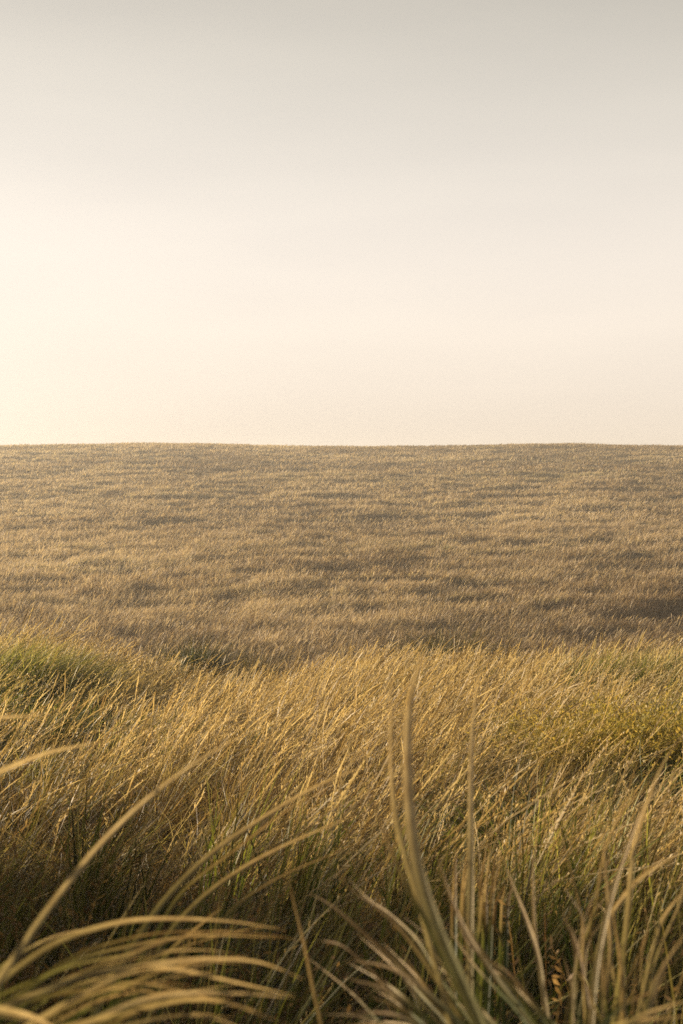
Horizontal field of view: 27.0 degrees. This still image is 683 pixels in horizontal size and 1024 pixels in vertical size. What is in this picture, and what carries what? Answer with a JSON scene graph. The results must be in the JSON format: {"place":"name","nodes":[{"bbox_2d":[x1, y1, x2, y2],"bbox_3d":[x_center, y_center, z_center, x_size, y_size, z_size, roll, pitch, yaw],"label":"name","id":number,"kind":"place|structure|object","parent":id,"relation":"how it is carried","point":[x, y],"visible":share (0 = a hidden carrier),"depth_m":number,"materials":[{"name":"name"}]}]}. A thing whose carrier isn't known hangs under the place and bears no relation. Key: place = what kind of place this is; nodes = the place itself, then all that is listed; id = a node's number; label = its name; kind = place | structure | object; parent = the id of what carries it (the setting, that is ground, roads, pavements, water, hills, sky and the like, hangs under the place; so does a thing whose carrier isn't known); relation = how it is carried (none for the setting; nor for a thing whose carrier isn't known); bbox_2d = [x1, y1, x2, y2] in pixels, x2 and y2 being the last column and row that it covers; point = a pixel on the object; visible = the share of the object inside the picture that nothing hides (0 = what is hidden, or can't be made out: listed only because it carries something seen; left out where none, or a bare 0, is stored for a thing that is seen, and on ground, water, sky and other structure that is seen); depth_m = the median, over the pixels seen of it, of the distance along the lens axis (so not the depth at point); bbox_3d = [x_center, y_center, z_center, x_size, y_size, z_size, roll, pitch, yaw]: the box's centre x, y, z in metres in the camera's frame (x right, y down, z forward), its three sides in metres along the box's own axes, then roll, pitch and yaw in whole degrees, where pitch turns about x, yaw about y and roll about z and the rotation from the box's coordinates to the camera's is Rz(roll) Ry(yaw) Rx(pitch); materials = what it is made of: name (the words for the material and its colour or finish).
{"place":"outdoors","nodes":[
{"label":"outdoors","id":0,"kind":"place"},
{"bbox_2d":[0,441,682,1023],"bbox_3d":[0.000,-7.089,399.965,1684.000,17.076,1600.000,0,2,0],"label":"ground","id":1,"kind":"structure","parent":0,"point":[406,486],"depth_m":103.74,"materials":[{"name":"beige plant"}]},
{"bbox_2d":[0,714,108,773],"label":"arching grass plant","id":2,"kind":"object","parent":1,"relation":"on","point":[11,766],"visible":1,"depth_m":1.26,"materials":[{"name":"beige plant"}]},
{"bbox_2d":[0,633,164,709],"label":"grass tussock","id":3,"kind":"object","parent":1,"relation":"on","point":[35,657],"depth_m":12.99,"materials":[{"name":"plant"}]},
{"bbox_2d":[24,656,197,719],"bbox_3d":[-2.085,1.666,13.081,2.180,0.755,2.255,0,2,0],"label":"grass tussock","id":4,"kind":"object","parent":1,"relation":"on","point":[99,685],"depth_m":12.79,"materials":[{"name":"plant"}]},
{"bbox_2d":[0,736,239,984],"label":"arching grass plant","id":5,"kind":"object","parent":1,"relation":"on","point":[20,949],"visible":1,"depth_m":1.10,"materials":[{"name":"beige plant"}]},
{"bbox_2d":[0,917,310,1023],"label":"arching grass plant","id":6,"kind":"object","parent":1,"relation":"on","point":[17,1004],"visible":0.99,"depth_m":1.07,"materials":[{"name":"beige plant"}]},
{"bbox_2d":[0,810,324,1016],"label":"grass tussock","id":7,"kind":"object","parent":1,"relation":"on","point":[136,924],"depth_m":3.50,"materials":[{"name":"plant"}]},
{"bbox_2d":[113,627,278,682],"bbox_3d":[-2.178,2.252,21.881,3.630,1.223,3.374,1,2,23],"label":"dark shrub","id":8,"kind":"object","parent":1,"relation":"on","point":[185,653],"visible":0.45,"depth_m":21.93,"materials":[{"name":"green plant"}]},
{"bbox_2d":[89,764,376,1023],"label":"arching grass plant","id":9,"kind":"object","parent":1,"relation":"on","point":[175,888],"visible":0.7,"depth_m":1.47,"materials":[{"name":"beige plant"}]},
{"bbox_2d":[0,831,495,1023],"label":"leafy weed","id":10,"kind":"object","parent":1,"relation":"on","point":[31,971],"visible":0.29,"depth_m":3.04,"materials":[{"name":"green plant"}]},
{"bbox_2d":[214,639,317,683],"bbox_3d":[-1.470,2.554,23.087,3.364,1.016,3.052,-1,2,-25],"label":"dark shrub","id":11,"kind":"object","parent":1,"relation":"on","point":[240,669],"visible":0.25,"depth_m":22.97,"materials":[{"name":"green plant"}]},
{"bbox_2d":[0,830,535,1023],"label":"leafy weed","id":12,"kind":"object","parent":1,"relation":"on","point":[136,948],"visible":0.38,"depth_m":2.93,"materials":[{"name":"green plant"}]},
{"bbox_2d":[286,869,322,1023],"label":"grass stalk","id":13,"kind":"object","parent":1,"relation":"on","point":[312,984],"depth_m":1.28,"materials":[{"name":"brown plant"}]},
{"bbox_2d":[0,631,682,1023],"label":"meadow grass","id":14,"kind":"structure","parent":1,"relation":"on","point":[516,925],"depth_m":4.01,"materials":[{"name":"plant"}]},
{"bbox_2d":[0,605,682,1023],"bbox_3d":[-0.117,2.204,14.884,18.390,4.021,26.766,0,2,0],"label":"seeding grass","id":15,"kind":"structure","parent":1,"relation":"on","point":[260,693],"depth_m":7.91,"materials":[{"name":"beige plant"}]},
{"bbox_2d":[143,956,681,1023],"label":"leafy weed","id":16,"kind":"object","parent":1,"relation":"on","point":[352,1007],"visible":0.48,"depth_m":2.51,"materials":[{"name":"green plant"}]},
{"bbox_2d":[155,877,682,1023],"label":"leafy weed","id":17,"kind":"object","parent":1,"relation":"on","point":[515,962],"visible":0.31,"depth_m":2.70,"materials":[{"name":"green plant"}]},
{"bbox_2d":[362,653,485,1023],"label":"tall grass plant","id":18,"kind":"object","parent":1,"relation":"on","point":[424,904],"depth_m":1.07,"materials":[{"name":"plant"}]},
{"bbox_2d":[298,851,603,1023],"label":"tall grass plant","id":19,"kind":"object","parent":1,"relation":"on","point":[435,1004],"depth_m":1.24,"materials":[{"name":"plant"}]},
{"bbox_2d":[361,612,541,669],"bbox_3d":[1.548,2.400,24.033,5.011,1.586,4.826,0,2,0],"label":"tussock","id":20,"kind":"object","parent":1,"relation":"on","point":[449,645],"visible":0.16,"depth_m":24.04,"materials":[{"name":"plant"}]},
{"bbox_2d":[466,666,479,994],"bbox_3d":[0.162,0.687,1.526,0.133,1.027,0.122,2,2,43],"label":"tall grass plant","id":21,"kind":"object","parent":1,"relation":"on","point":[470,892],"depth_m":1.53,"materials":[{"name":"plant"}]},
{"bbox_2d":[450,828,515,1023],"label":"leafy grass clump","id":22,"kind":"object","parent":1,"relation":"on","point":[487,944],"visible":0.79,"depth_m":1.93,"materials":[{"name":"plant"}]},
{"bbox_2d":[302,756,679,912],"bbox_3d":[0.584,1.198,5.360,1.679,0.508,1.795,0,2,0],"label":"grass tussock","id":23,"kind":"object","parent":1,"relation":"on","point":[479,830],"depth_m":5.45,"materials":[{"name":"plant"}]},
{"bbox_2d":[502,834,549,1022],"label":"tall grass plant","id":24,"kind":"object","parent":1,"relation":"on","point":[533,936],"depth_m":1.49,"materials":[{"name":"beige plant"}]},
{"bbox_2d":[424,684,682,780],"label":"leafy herb","id":25,"kind":"object","parent":1,"relation":"on","point":[588,744],"visible":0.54,"depth_m":8.06,"materials":[{"name":"plant"}]},
{"bbox_2d":[501,775,682,977],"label":"grass tussock","id":26,"kind":"object","parent":1,"relation":"on","point":[647,881],"depth_m":4.19,"materials":[{"name":"yellow plant"}]},
{"bbox_2d":[516,680,682,787],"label":"leafy herb","id":27,"kind":"object","parent":1,"relation":"on","point":[660,728],"visible":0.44,"depth_m":8.28,"materials":[{"name":"green plant"}]},
{"bbox_2d":[528,638,682,697],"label":"grass tussock","id":28,"kind":"object","parent":1,"relation":"on","point":[637,664],"depth_m":14.32,"materials":[{"name":"plant"}]},
{"bbox_2d":[559,766,682,1023],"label":"tall grass plant","id":29,"kind":"object","parent":1,"relation":"on","point":[589,1013],"depth_m":1.40,"materials":[{"name":"beige plant"}]},
{"bbox_2d":[602,892,682,1023],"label":"arching grass plant","id":30,"kind":"object","parent":1,"relation":"on","point":[644,1016],"visible":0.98,"depth_m":1.08,"materials":[{"name":"plant"}]},
{"bbox_2d":[611,738,680,1023],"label":"tall grass plant","id":31,"kind":"object","parent":1,"relation":"on","point":[625,928],"depth_m":1.35,"materials":[{"name":"beige plant"}]},
{"bbox_2d":[0,0,682,446],"label":"sky","id":32,"kind":"structure","parent":0,"point":[361,223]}
]}

